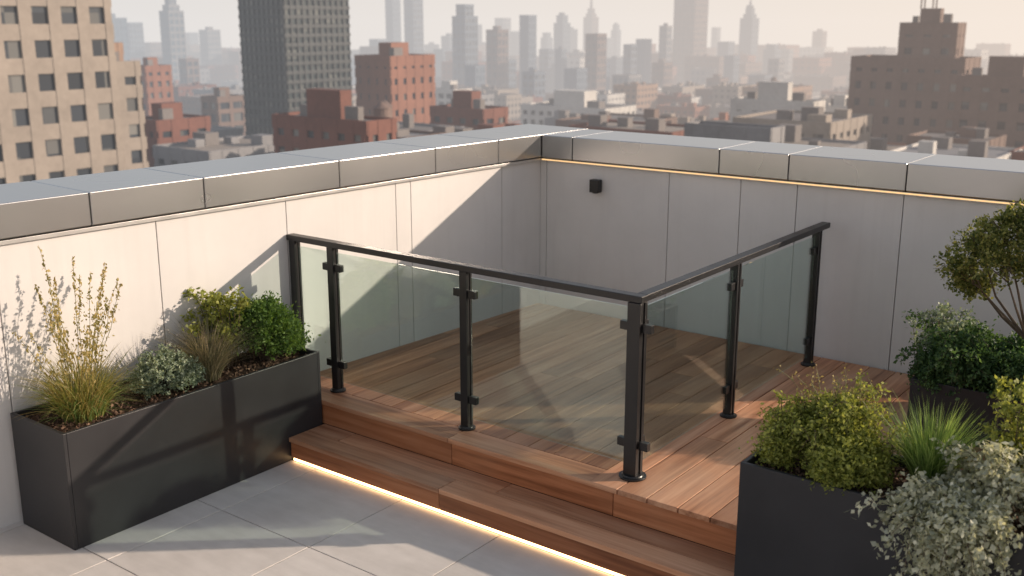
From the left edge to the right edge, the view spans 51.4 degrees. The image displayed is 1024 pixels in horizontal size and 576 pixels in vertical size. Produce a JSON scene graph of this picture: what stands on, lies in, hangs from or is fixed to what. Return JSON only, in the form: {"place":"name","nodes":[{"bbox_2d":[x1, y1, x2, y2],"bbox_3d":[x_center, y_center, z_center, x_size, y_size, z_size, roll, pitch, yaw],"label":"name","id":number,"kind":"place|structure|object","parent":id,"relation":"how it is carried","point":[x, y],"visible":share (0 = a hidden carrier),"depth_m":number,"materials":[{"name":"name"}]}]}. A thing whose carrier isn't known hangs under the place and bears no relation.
{"place":"outdoors","nodes":[
{"label":"outdoors","id":0,"kind":"place"},
{"bbox_2d":[4,343,152,424],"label":"ornamental grass","id":1,"kind":"object","parent":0,"point":[91,406],"depth_m":5.97,"materials":[{"name":"green plant"}]},
{"bbox_2d":[145,309,267,382],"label":"feather grass","id":2,"kind":"object","parent":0,"point":[212,357],"depth_m":6.63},
{"bbox_2d":[111,0,1023,22],"label":"sky","id":3,"kind":"structure","parent":0,"point":[767,11],"materials":[{"name":"white"}]},
{"bbox_2d":[143,22,1023,57],"bbox_3d":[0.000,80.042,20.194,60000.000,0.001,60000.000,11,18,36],"label":"ground","id":4,"kind":"structure","parent":0,"point":[841,37],"depth_m":7020.28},
{"bbox_2d":[0,0,125,183],"bbox_3d":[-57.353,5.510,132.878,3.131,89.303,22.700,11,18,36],"label":"limestone apartment building","id":5,"kind":"structure","parent":4,"relation":"on","point":[60,116],"depth_m":127.20,"materials":[{"name":"beige stone"}]},
{"bbox_2d":[114,42,123,60],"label":"brick apartment building","id":6,"kind":"structure","parent":4,"relation":"on","point":[118,46],"depth_m":186.91,"materials":[{"name":"orange brick"}]},
{"bbox_2d":[111,14,129,60],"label":"skyline tower","id":7,"kind":"structure","parent":4,"relation":"on","point":[120,30],"depth_m":985.71,"materials":[{"name":"grey glass"}]},
{"bbox_2d":[115,52,148,169],"bbox_3d":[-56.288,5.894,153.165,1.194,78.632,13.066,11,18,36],"label":"limestone apartment building","id":8,"kind":"structure","parent":4,"relation":"on","point":[132,115],"depth_m":148.95,"materials":[{"name":"beige stone"}]},
{"bbox_2d":[127,22,145,64],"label":"skyline tower","id":9,"kind":"structure","parent":4,"relation":"on","point":[136,40],"depth_m":1174.77,"materials":[{"name":"grey glass"}]},
{"bbox_2d":[144,42,161,56],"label":"skyline tower","id":10,"kind":"structure","parent":4,"relation":"on","point":[153,48],"depth_m":1273.54,"materials":[{"name":"grey glass"}]},
{"bbox_2d":[141,57,173,115],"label":"brick house block","id":11,"kind":"structure","parent":4,"relation":"on","point":[156,81],"depth_m":327.12,"materials":[{"name":"red brick"}]},
{"bbox_2d":[159,0,186,82],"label":"skyline tower","id":12,"kind":"structure","parent":4,"relation":"on","point":[172,29],"depth_m":929.43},
{"bbox_2d":[145,102,210,166],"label":"brick building","id":13,"kind":"structure","parent":4,"relation":"on","point":[167,122],"depth_m":186.96,"materials":[{"name":"red brick"}]},
{"bbox_2d":[178,58,200,84],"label":"skyline tower","id":14,"kind":"structure","parent":4,"relation":"on","point":[189,72],"depth_m":788.09,"materials":[{"name":"grey glass"}]},
{"bbox_2d":[185,32,198,44],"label":"skyline tower","id":15,"kind":"structure","parent":4,"relation":"on","point":[192,38],"depth_m":1465.22,"materials":[{"name":"grey glass"}]},
{"bbox_2d":[199,27,221,64],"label":"skyline tower","id":16,"kind":"structure","parent":4,"relation":"on","point":[210,45],"depth_m":1175.94,"materials":[{"name":"glass"}]},
{"bbox_2d":[200,87,245,134],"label":"tan brick building","id":17,"kind":"structure","parent":4,"relation":"on","point":[222,106],"depth_m":299.66,"materials":[{"name":"beige brick"}]},
{"bbox_2d":[238,0,352,135],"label":"dark office tower","id":18,"kind":"structure","parent":4,"relation":"on","point":[292,51],"depth_m":224.94,"materials":[{"name":"glass"}]},
{"bbox_2d":[271,88,396,152],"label":"brick building","id":19,"kind":"structure","parent":4,"relation":"on","point":[323,117],"depth_m":154.64,"materials":[{"name":"red brick"}]},
{"bbox_2d":[351,58,355,84],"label":"skyline tower","id":20,"kind":"structure","parent":4,"relation":"on","point":[353,81],"depth_m":985.11,"materials":[{"name":"grey glass"}]},
{"bbox_2d":[385,0,400,41],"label":"skyline tower","id":21,"kind":"structure","parent":4,"relation":"on","point":[393,18],"depth_m":1216.30,"materials":[{"name":"grey glass"}]},
{"bbox_2d":[354,42,435,123],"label":"red brick building","id":22,"kind":"structure","parent":4,"relation":"on","point":[398,77],"depth_m":245.31,"materials":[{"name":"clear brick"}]},
{"bbox_2d":[403,0,423,53],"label":"skyline tower","id":23,"kind":"structure","parent":4,"relation":"on","point":[413,26],"depth_m":1121.29,"materials":[{"name":"grey glass"}]},
{"bbox_2d":[424,42,438,51],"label":"skyline tower","id":24,"kind":"structure","parent":4,"relation":"on","point":[430,46],"depth_m":1468.48,"materials":[{"name":"grey glass"}]},
{"bbox_2d":[433,49,451,76],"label":"skyline tower","id":25,"kind":"structure","parent":4,"relation":"on","point":[439,55],"depth_m":1178.07,"materials":[{"name":"grey glass"}]},
{"bbox_2d":[441,33,451,48],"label":"skyline tower","id":26,"kind":"structure","parent":4,"relation":"on","point":[446,41],"depth_m":1319.01,"materials":[{"name":"grey glass"}]},
{"bbox_2d":[435,80,471,104],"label":"white apartment block","id":27,"kind":"structure","parent":4,"relation":"on","point":[444,94],"depth_m":418.04,"materials":[{"name":"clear concrete"}]},
{"bbox_2d":[452,4,477,83],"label":"skyline tower","id":28,"kind":"structure","parent":4,"relation":"on","point":[464,36],"depth_m":881.71,"materials":[{"name":"grey glass"}]},
{"bbox_2d":[429,90,507,129],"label":"brick building","id":29,"kind":"structure","parent":4,"relation":"on","point":[468,108],"depth_m":217.27,"materials":[{"name":"red brick"}]},
{"bbox_2d":[465,65,484,86],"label":"skyline tower","id":30,"kind":"structure","parent":4,"relation":"on","point":[474,75],"depth_m":788.68,"materials":[{"name":"grey glass"}]},
{"bbox_2d":[486,26,508,87],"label":"skyline tower","id":31,"kind":"structure","parent":4,"relation":"on","point":[497,54],"depth_m":835.30,"materials":[{"name":"grey glass"}]},
{"bbox_2d":[495,18,510,59],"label":"skyline tower","id":32,"kind":"structure","parent":4,"relation":"on","point":[504,23],"depth_m":1461.97,"materials":[{"name":"glass"}]},
{"bbox_2d":[508,60,515,87],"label":"skyline tower","id":33,"kind":"structure","parent":4,"relation":"on","point":[512,74],"depth_m":889.00,"materials":[{"name":"grey glass"}]},
{"bbox_2d":[510,31,519,55],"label":"skyline tower","id":34,"kind":"structure","parent":4,"relation":"on","point":[514,42],"depth_m":1464.85,"materials":[{"name":"grey glass"}]},
{"bbox_2d":[519,15,536,94],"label":"skyline tower","id":35,"kind":"structure","parent":4,"relation":"on","point":[527,44],"depth_m":929.63,"materials":[{"name":"grey glass"}]},
{"bbox_2d":[522,67,544,101],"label":"skyline tower","id":36,"kind":"structure","parent":4,"relation":"on","point":[533,80],"depth_m":771.17,"materials":[{"name":"grey glass"}]},
{"bbox_2d":[540,32,552,48],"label":"skyline tower","id":37,"kind":"structure","parent":4,"relation":"on","point":[546,42],"depth_m":1416.77,"materials":[{"name":"grey glass"}]},
{"bbox_2d":[539,49,554,92],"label":"skyline tower","id":38,"kind":"structure","parent":4,"relation":"on","point":[547,61],"depth_m":1081.43,"materials":[{"name":"grey glass"}]},
{"bbox_2d":[554,46,566,89],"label":"skyline tower","id":39,"kind":"structure","parent":4,"relation":"on","point":[560,59],"depth_m":982.34,"materials":[{"name":"grey glass"}]},
{"bbox_2d":[553,12,570,52],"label":"skyline tower","id":40,"kind":"structure","parent":4,"relation":"on","point":[561,31],"depth_m":1219.81,"materials":[{"name":"grey glass"}]},
{"bbox_2d":[570,27,577,49],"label":"skyline tower","id":41,"kind":"structure","parent":4,"relation":"on","point":[573,38],"depth_m":1464.15,"materials":[{"name":"grey glass"}]},
{"bbox_2d":[564,68,586,89],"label":"skyline tower","id":42,"kind":"structure","parent":4,"relation":"on","point":[575,78],"depth_m":809.70,"materials":[{"name":"grey glass"}]},
{"bbox_2d":[130,41,1023,166],"bbox_3d":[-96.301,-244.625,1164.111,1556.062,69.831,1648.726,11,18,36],"label":"distant city buildings","id":43,"kind":"structure","parent":4,"relation":"on","point":[820,73],"depth_m":497.93,"materials":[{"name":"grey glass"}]},
{"bbox_2d":[520,89,635,124],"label":"white apartment block","id":44,"kind":"structure","parent":4,"relation":"on","point":[581,102],"depth_m":339.85,"materials":[{"name":"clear concrete"}]},
{"bbox_2d":[583,0,598,49],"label":"skyline tower","id":45,"kind":"structure","parent":4,"relation":"on","point":[590,22],"depth_m":1460.43,"materials":[{"name":"grey glass"}]},
{"bbox_2d":[585,33,606,90],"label":"skyline tower","id":46,"kind":"structure","parent":4,"relation":"on","point":[595,53],"depth_m":835.71,"materials":[{"name":"grey glass"}]},
{"bbox_2d":[606,62,609,89],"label":"skyline tower","id":47,"kind":"structure","parent":4,"relation":"on","point":[607,75],"depth_m":891.69,"materials":[{"name":"grey glass"}]},
{"bbox_2d":[606,38,613,57],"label":"skyline tower","id":48,"kind":"structure","parent":4,"relation":"on","point":[610,48],"depth_m":1468.46,"materials":[{"name":"grey glass"}]},
{"bbox_2d":[607,56,622,77],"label":"skyline tower","id":49,"kind":"structure","parent":4,"relation":"on","point":[616,65],"depth_m":1081.07,"materials":[{"name":"grey glass"}]},
{"bbox_2d":[611,23,620,57],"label":"skyline tower","id":50,"kind":"structure","parent":4,"relation":"on","point":[616,33],"depth_m":1512.48,"materials":[{"name":"grey glass"}]},
{"bbox_2d":[612,74,641,91],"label":"skyline tower","id":51,"kind":"structure","parent":4,"relation":"on","point":[620,78],"depth_m":752.29,"materials":[{"name":"concrete"}]},
{"bbox_2d":[623,44,636,73],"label":"skyline tower","id":52,"kind":"structure","parent":4,"relation":"on","point":[629,57],"depth_m":931.81,"materials":[{"name":"grey glass"}]},
{"bbox_2d":[636,39,651,82],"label":"skyline tower","id":53,"kind":"structure","parent":4,"relation":"on","point":[643,60],"depth_m":981.38,"materials":[{"name":"grey glass"}]},
{"bbox_2d":[651,59,672,85],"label":"skyline tower","id":54,"kind":"structure","parent":4,"relation":"on","point":[662,69],"depth_m":887.22,"materials":[{"name":"grey concrete"}]},
{"bbox_2d":[658,23,671,61],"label":"skyline tower","id":55,"kind":"structure","parent":4,"relation":"on","point":[665,38],"depth_m":977.17,"materials":[{"name":"concrete"}]},
{"bbox_2d":[672,0,708,83],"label":"skyline tower","id":56,"kind":"structure","parent":4,"relation":"on","point":[690,23],"depth_m":1126.57,"materials":[{"name":"grey glass"}]},
{"bbox_2d":[690,68,715,83],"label":"skyline tower","id":57,"kind":"structure","parent":4,"relation":"on","point":[700,75],"depth_m":987.01,"materials":[{"name":"concrete"}]},
{"bbox_2d":[711,27,720,55],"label":"skyline tower","id":58,"kind":"structure","parent":4,"relation":"on","point":[715,34],"depth_m":1511.69,"materials":[{"name":"concrete"}]},
{"bbox_2d":[706,74,728,87],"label":"skyline tower","id":59,"kind":"structure","parent":4,"relation":"on","point":[716,79],"depth_m":790.98,"materials":[{"name":"grey glass"}]},
{"bbox_2d":[717,41,734,55],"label":"skyline tower","id":60,"kind":"structure","parent":4,"relation":"on","point":[725,48],"depth_m":1175.46,"materials":[{"name":"grey glass"}]},
{"bbox_2d":[723,55,739,83],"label":"skyline tower","id":61,"kind":"structure","parent":4,"relation":"on","point":[731,68],"depth_m":983.50,"materials":[{"name":"grey glass"}]},
{"bbox_2d":[684,120,784,142],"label":"grey rooftop block","id":62,"kind":"structure","parent":4,"relation":"on","point":[744,131],"depth_m":132.40,"materials":[{"name":"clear concrete"}]},
{"bbox_2d":[738,0,758,61],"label":"skyline tower","id":63,"kind":"structure","parent":4,"relation":"on","point":[748,32],"depth_m":1220.55,"materials":[{"name":"grey glass"}]},
{"bbox_2d":[748,74,772,83],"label":"skyline tower","id":64,"kind":"structure","parent":4,"relation":"on","point":[753,78],"depth_m":889.77,"materials":[{"name":"grey glass"}]},
{"bbox_2d":[762,44,780,73],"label":"skyline tower","id":65,"kind":"structure","parent":4,"relation":"on","point":[770,51],"depth_m":1178.40,"materials":[{"name":"grey glass"}]},
{"bbox_2d":[767,58,784,81],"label":"skyline tower","id":66,"kind":"structure","parent":4,"relation":"on","point":[776,67],"depth_m":934.42,"materials":[{"name":"concrete"}]},
{"bbox_2d":[729,81,825,121],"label":"white apartment block","id":67,"kind":"structure","parent":4,"relation":"on","point":[773,95],"depth_m":243.95,"materials":[{"name":"clear concrete"}]},
{"bbox_2d":[781,49,793,72],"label":"skyline tower","id":68,"kind":"structure","parent":4,"relation":"on","point":[787,55],"depth_m":1274.64,"materials":[{"name":"concrete"}]},
{"bbox_2d":[812,29,826,46],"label":"skyline tower","id":69,"kind":"structure","parent":4,"relation":"on","point":[819,37],"depth_m":1416.24,"materials":[{"name":"grey glass"}]},
{"bbox_2d":[825,94,847,111],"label":"white apartment block","id":70,"kind":"structure","parent":4,"relation":"on","point":[839,101],"depth_m":255.45,"materials":[{"name":"clear concrete"}]},
{"bbox_2d":[847,55,981,142],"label":"brown office block","id":71,"kind":"structure","parent":4,"relation":"on","point":[900,99],"depth_m":218.41,"materials":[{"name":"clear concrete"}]},
{"bbox_2d":[897,0,966,57],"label":"brown office block","id":72,"kind":"structure","parent":4,"relation":"on","point":[936,32],"depth_m":221.16,"materials":[{"name":"concrete"}]},
{"bbox_2d":[952,56,1023,147],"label":"brown office block","id":73,"kind":"structure","parent":4,"relation":"on","point":[992,100],"depth_m":198.41,"materials":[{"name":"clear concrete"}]},
{"bbox_2d":[320,303,1023,555],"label":"wooden deck","id":74,"kind":"structure","parent":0,"point":[549,386],"depth_m":7.28,"materials":[{"name":"brown wood"}]},
{"bbox_2d":[286,222,829,481],"bbox_3d":[0.496,0.324,6.767,3.919,1.059,2.032,-2,14,-6],"label":"glass railing","id":75,"kind":"object","parent":74,"relation":"on","point":[637,326],"visible":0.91,"depth_m":6.62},
{"bbox_2d":[906,375,1023,446],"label":"planter box","id":76,"kind":"object","parent":74,"relation":"on","point":[976,399],"visible":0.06,"depth_m":6.44,"materials":[{"name":"metal"}]},
{"bbox_2d":[903,299,979,353],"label":"grey green shrub","id":77,"kind":"object","parent":76,"relation":"on","point":[941,313],"visible":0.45,"depth_m":6.69,"materials":[{"name":"green plant"}]},
{"bbox_2d":[893,309,1023,388],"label":"dark green shrub","id":78,"kind":"object","parent":76,"relation":"in","point":[955,350],"visible":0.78,"depth_m":6.44,"materials":[{"name":"green plant"}]},
{"bbox_2d":[904,306,1020,400],"bbox_3d":[2.809,0.404,6.550,0.671,0.505,0.704,11,18,36],"label":"dark green shrub","id":79,"kind":"object","parent":76,"relation":"in","point":[940,376],"visible":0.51,"depth_m":6.46,"materials":[{"name":"green plant"}]},
{"bbox_2d":[931,198,1023,339],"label":"tree","id":80,"kind":"object","parent":76,"relation":"on","point":[989,250],"visible":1,"depth_m":6.36,"materials":[{"name":"green plant"}]},
{"bbox_2d":[973,323,1023,400],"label":"dark green shrub","id":81,"kind":"object","parent":76,"relation":"in","point":[1016,366],"visible":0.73,"depth_m":6.30,"materials":[{"name":"green plant"}]},
{"bbox_2d":[867,389,1003,483],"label":"spiky grass","id":82,"kind":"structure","parent":0,"point":[920,452],"depth_m":4.66,"materials":[{"name":"plant"}]},
{"bbox_3d":[0.360,41.018,12.074,10.650,79.550,13.100,11,18,36],"label":"terrace building","id":83,"kind":"object","parent":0,"visible":0},
{"bbox_2d":[0,459,614,575],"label":"paved patio","id":84,"kind":"structure","parent":83,"relation":"on","point":[293,517],"depth_m":5.96,"materials":[{"name":"ceramic"}]},
{"bbox_2d":[10,347,322,550],"bbox_3d":[-2.063,0.897,6.652,0.540,0.684,1.850,11,18,36],"label":"planter box","id":85,"kind":"object","parent":84,"relation":"on","point":[134,461],"visible":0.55,"depth_m":6.24,"materials":[{"name":"metal"}]},
{"bbox_2d":[12,246,122,401],"bbox_3d":[-2.422,0.238,5.946,0.399,1.051,0.593,11,18,36],"label":"flowering stalk plant","id":86,"kind":"object","parent":85,"relation":"on","point":[65,354],"visible":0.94,"depth_m":5.96,"materials":[{"name":"plant"}]},
{"bbox_2d":[124,343,206,399],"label":"silver shrub","id":87,"kind":"object","parent":85,"relation":"on","point":[160,373],"visible":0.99,"depth_m":6.38,"materials":[{"name":"grey plant"}]},
{"bbox_2d":[179,285,250,368],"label":"upright shrub","id":88,"kind":"object","parent":85,"relation":"on","point":[224,303],"visible":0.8,"depth_m":6.81,"materials":[{"name":"green plant"}]},
{"bbox_2d":[228,290,325,360],"bbox_3d":[-1.604,0.242,6.986,0.563,0.519,0.612,11,18,36],"label":"green shrub","id":89,"kind":"object","parent":85,"relation":"on","point":[283,328],"visible":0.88,"depth_m":6.92,"materials":[{"name":"green plant"}]},
{"bbox_2d":[289,404,735,575],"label":"wooden steps","id":90,"kind":"structure","parent":84,"relation":"on","point":[605,542],"depth_m":6.08,"materials":[{"name":"brown wood"}]},
{"bbox_2d":[734,449,1023,575],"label":"planter box","id":91,"kind":"object","parent":84,"relation":"on","point":[789,523],"visible":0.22,"depth_m":4.76,"materials":[{"name":"metal"}]},
{"bbox_2d":[738,382,835,475],"bbox_3d":[1.340,0.662,4.985,0.423,0.440,0.512,11,18,36],"label":"yellow green shrub","id":92,"kind":"object","parent":91,"relation":"on","point":[787,454],"visible":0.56,"depth_m":4.92,"materials":[{"name":"green plant"}]},
{"bbox_2d":[747,389,848,472],"bbox_3d":[1.374,0.655,4.988,0.467,0.348,0.509,6,15,21],"label":"yellow green shrub","id":93,"kind":"object","parent":91,"relation":"on","point":[778,412],"visible":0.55,"depth_m":4.91,"materials":[{"name":"green plant"}]},
{"bbox_2d":[784,372,911,472],"bbox_3d":[1.547,0.634,4.884,0.562,0.415,0.547,4,15,17],"label":"yellow green shrub","id":94,"kind":"object","parent":91,"relation":"on","point":[832,409],"visible":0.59,"depth_m":4.80,"materials":[{"name":"green plant"}]},
{"bbox_2d":[795,420,901,495],"bbox_3d":[1.508,0.747,4.710,0.457,0.372,0.353,1,14,5],"label":"green shrub","id":95,"kind":"object","parent":91,"relation":"in","point":[854,466],"visible":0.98,"depth_m":4.65,"materials":[{"name":"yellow plant"}]},
{"bbox_2d":[803,384,894,460],"bbox_3d":[1.533,0.662,4.903,0.450,0.383,0.506,-6,15,-21],"label":"yellow green shrub","id":96,"kind":"object","parent":91,"relation":"on","point":[865,430],"visible":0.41,"depth_m":4.81,"materials":[{"name":"green plant"}]},
{"bbox_2d":[776,361,885,437],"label":"dry twigs","id":97,"kind":"object","parent":96,"relation":"on","point":[837,386],"visible":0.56,"depth_m":4.94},
{"bbox_2d":[846,466,1022,575],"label":"silver trailing shrub","id":98,"kind":"object","parent":91,"relation":"on","point":[945,514],"visible":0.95,"depth_m":4.29,"materials":[{"name":"green plant"}]},
{"bbox_2d":[931,436,1023,527],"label":"silver shrub","id":99,"kind":"object","parent":91,"relation":"in","point":[1008,483],"visible":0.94,"depth_m":4.35,"materials":[{"name":"green plant"}]},
{"bbox_2d":[968,375,1023,496],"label":"upright shrub","id":100,"kind":"object","parent":91,"relation":"on","point":[1008,411],"visible":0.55,"depth_m":4.52,"materials":[{"name":"green plant"}]},
{"bbox_2d":[541,157,1022,202],"bbox_3d":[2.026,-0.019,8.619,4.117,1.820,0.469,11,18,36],"label":"strip light","id":101,"kind":"object","parent":83,"relation":"on","point":[787,180],"visible":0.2,"depth_m":8.05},
{"bbox_2d":[572,138,907,190],"bbox_3d":[2.086,-1.000,8.348,4.040,0.186,0.654,11,18,36],"label":"coping backer","id":102,"kind":"object","parent":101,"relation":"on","point":[788,165],"visible":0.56,"depth_m":7.97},
{"bbox_2d":[540,161,1023,373],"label":"render panels","id":103,"kind":"object","parent":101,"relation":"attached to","point":[633,230],"visible":0.58,"depth_m":8.28,"materials":[{"name":"paint"}]},
{"bbox_2d":[589,179,601,193],"bbox_3d":[0.713,-0.865,9.041,0.090,0.117,0.075,11,18,36],"label":"wall sconce","id":104,"kind":"object","parent":103,"relation":"attached to","point":[595,186],"depth_m":9.01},
{"bbox_2d":[541,158,1022,204],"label":"drip trim","id":105,"kind":"structure","parent":103,"relation":"attached to","point":[789,181],"depth_m":7.98,"materials":[{"name":"metal"}]},
{"bbox_2d":[542,129,1023,201],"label":"coping caps","id":106,"kind":"object","parent":103,"relation":"on","point":[982,177],"visible":1,"depth_m":7.98,"materials":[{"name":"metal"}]},
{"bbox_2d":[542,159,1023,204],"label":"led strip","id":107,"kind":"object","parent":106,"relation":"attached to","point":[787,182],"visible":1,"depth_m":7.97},
{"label":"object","id":108,"kind":"object","parent":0,"visible":0},
{"bbox_2d":[88,161,435,224],"bbox_3d":[-3.264,-0.354,5.777,0.694,0.185,11.430,12,18,39],"label":"coping backer","id":109,"kind":"object","parent":108,"relation":"on","point":[204,193],"visible":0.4,"depth_m":6.75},
{"bbox_2d":[0,124,586,238],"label":"coping caps","id":110,"kind":"object","parent":109,"relation":"on","point":[41,206],"visible":0.98,"depth_m":7.10,"materials":[{"name":"metal"}]},
{"bbox_2d":[0,161,540,527],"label":"render panels","id":111,"kind":"object","parent":108,"relation":"attached to","point":[488,217],"visible":0.44,"depth_m":7.39,"materials":[{"name":"paint"}]},
{"bbox_2d":[0,157,541,244],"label":"drip trim","id":112,"kind":"structure","parent":108,"relation":"attached to","point":[163,217],"depth_m":7.00,"materials":[{"name":"metal"}]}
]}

